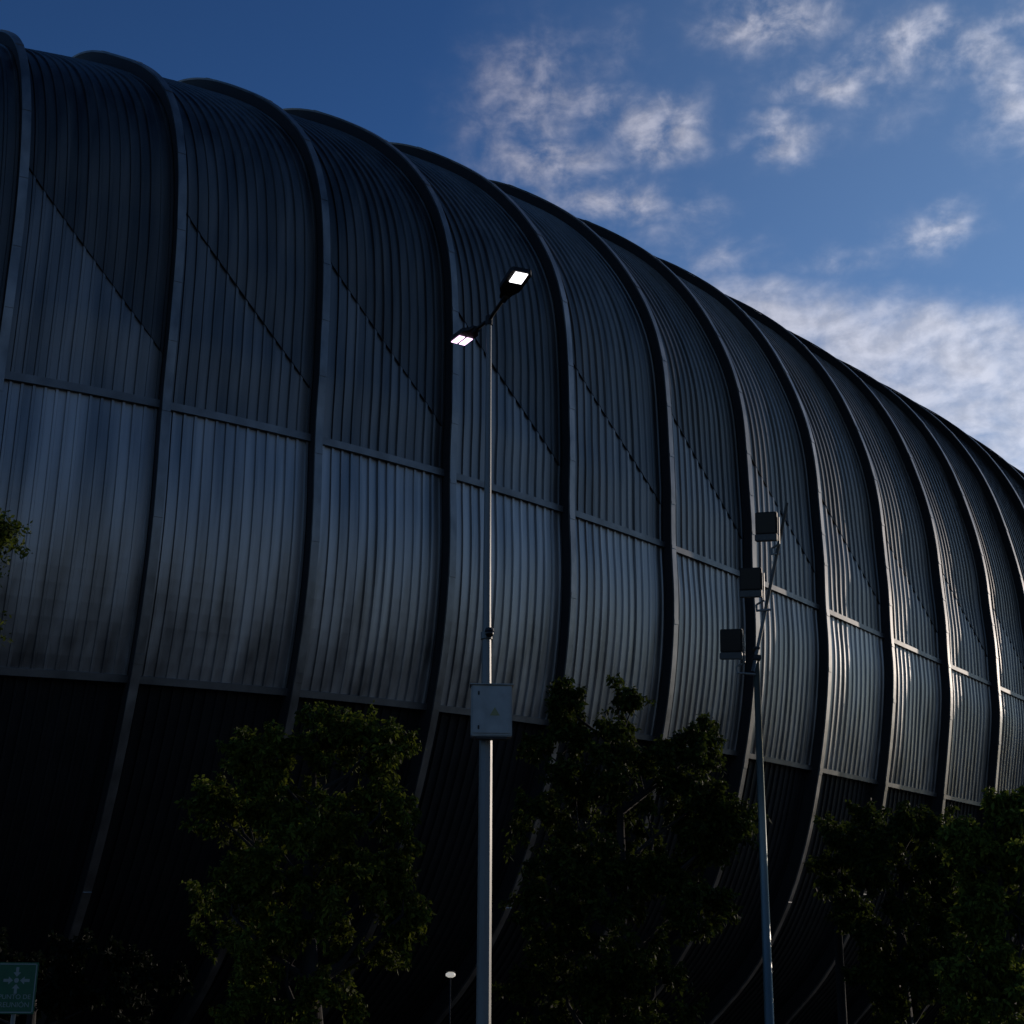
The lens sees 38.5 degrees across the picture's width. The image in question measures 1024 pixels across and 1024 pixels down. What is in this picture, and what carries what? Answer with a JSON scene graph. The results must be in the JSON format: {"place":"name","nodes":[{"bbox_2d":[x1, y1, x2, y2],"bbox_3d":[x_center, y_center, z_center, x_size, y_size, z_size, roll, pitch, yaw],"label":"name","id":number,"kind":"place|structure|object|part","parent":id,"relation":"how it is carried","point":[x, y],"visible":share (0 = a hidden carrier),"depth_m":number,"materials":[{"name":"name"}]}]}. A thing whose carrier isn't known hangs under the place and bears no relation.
{"place":"outdoors","nodes":[
{"label":"outdoors","id":0,"kind":"place"},
{"bbox_2d":[0,0,1023,472],"label":"sky","id":1,"kind":"structure","parent":0,"point":[849,174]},
{"label":"ground","id":2,"kind":"structure","parent":0,"visible":0},
{"bbox_2d":[0,508,32,645],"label":"tree","id":3,"kind":"object","parent":2,"relation":"on","point":[8,532],"visible":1,"depth_m":17.42,"materials":[{"name":"green plant"}]},
{"bbox_2d":[0,962,38,1023],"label":"assembly point sign","id":4,"kind":"object","parent":2,"relation":"on","point":[18,983],"visible":1,"depth_m":19.03,"materials":[{"name":"green metal"}]},
{"bbox_2d":[0,927,196,1023],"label":"tree","id":5,"kind":"object","parent":2,"relation":"on","point":[59,974],"visible":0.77,"depth_m":26.23,"materials":[{"name":"green plant"}]},
{"bbox_2d":[173,699,436,1023],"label":"tree","id":6,"kind":"object","parent":2,"relation":"on","point":[258,876],"visible":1,"depth_m":26.27,"materials":[{"name":"green plant"}]},
{"bbox_2d":[446,970,454,1023],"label":"garden lamp","id":7,"kind":"object","parent":2,"relation":"on","point":[450,974],"visible":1,"depth_m":34.26,"materials":[{"name":"white"}]},
{"bbox_2d":[451,266,530,1023],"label":"street lamp","id":8,"kind":"object","parent":2,"relation":"on","point":[514,281],"visible":0.97,"depth_m":21.06,"materials":[{"name":"grey metal"}]},
{"bbox_2d":[481,627,493,639],"bbox_3d":[-0.349,1.809,21.652,0.174,0.137,0.317,8,-22,-21],"label":"security camera","id":9,"kind":"object","parent":8,"relation":"attached to","point":[488,632],"visible":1,"depth_m":21.54,"materials":[{"name":"black plastic"}]},
{"bbox_2d":[469,683,513,740],"bbox_3d":[-0.302,2.915,21.198,0.633,0.793,0.435,1,-20,-3],"label":"electrical cabinet","id":10,"kind":"object","parent":8,"relation":"attached to","point":[491,711],"visible":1,"depth_m":21.00,"materials":[{"name":"grey metal"}]},
{"bbox_3d":[-0.302,2.832,21.009,0.548,0.678,0.023,1,-20,-3],"label":"door","id":11,"kind":"part","parent":10,"relation":"part of","materials":[{"name":"grey paint"}]},
{"bbox_2d":[0,29,1023,1023],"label":"arena building","id":12,"kind":"structure","parent":2,"relation":"on","point":[240,428],"depth_m":53.89,"materials":[{"name":"metal"}]},
{"bbox_2d":[491,672,771,1023],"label":"tree","id":13,"kind":"object","parent":2,"relation":"on","point":[616,972],"visible":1,"depth_m":28.03,"materials":[{"name":"green plant"}]},
{"bbox_2d":[719,502,787,1023],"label":"floodlight mast","id":14,"kind":"object","parent":2,"relation":"on","point":[768,528],"visible":1,"depth_m":27.41,"materials":[{"name":"grey metal"}]},
{"bbox_2d":[803,811,881,1023],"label":"tree","id":15,"kind":"object","parent":2,"relation":"on","point":[837,881],"visible":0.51,"depth_m":32.81,"materials":[{"name":"green plant"}]},
{"bbox_2d":[821,798,976,1023],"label":"tree","id":16,"kind":"object","parent":2,"relation":"on","point":[873,848],"visible":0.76,"depth_m":30.26,"materials":[{"name":"green plant"}]},
{"bbox_2d":[928,785,1023,1023],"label":"tree","id":17,"kind":"object","parent":2,"relation":"on","point":[986,966],"visible":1,"depth_m":25.14,"materials":[{"name":"green plant"}]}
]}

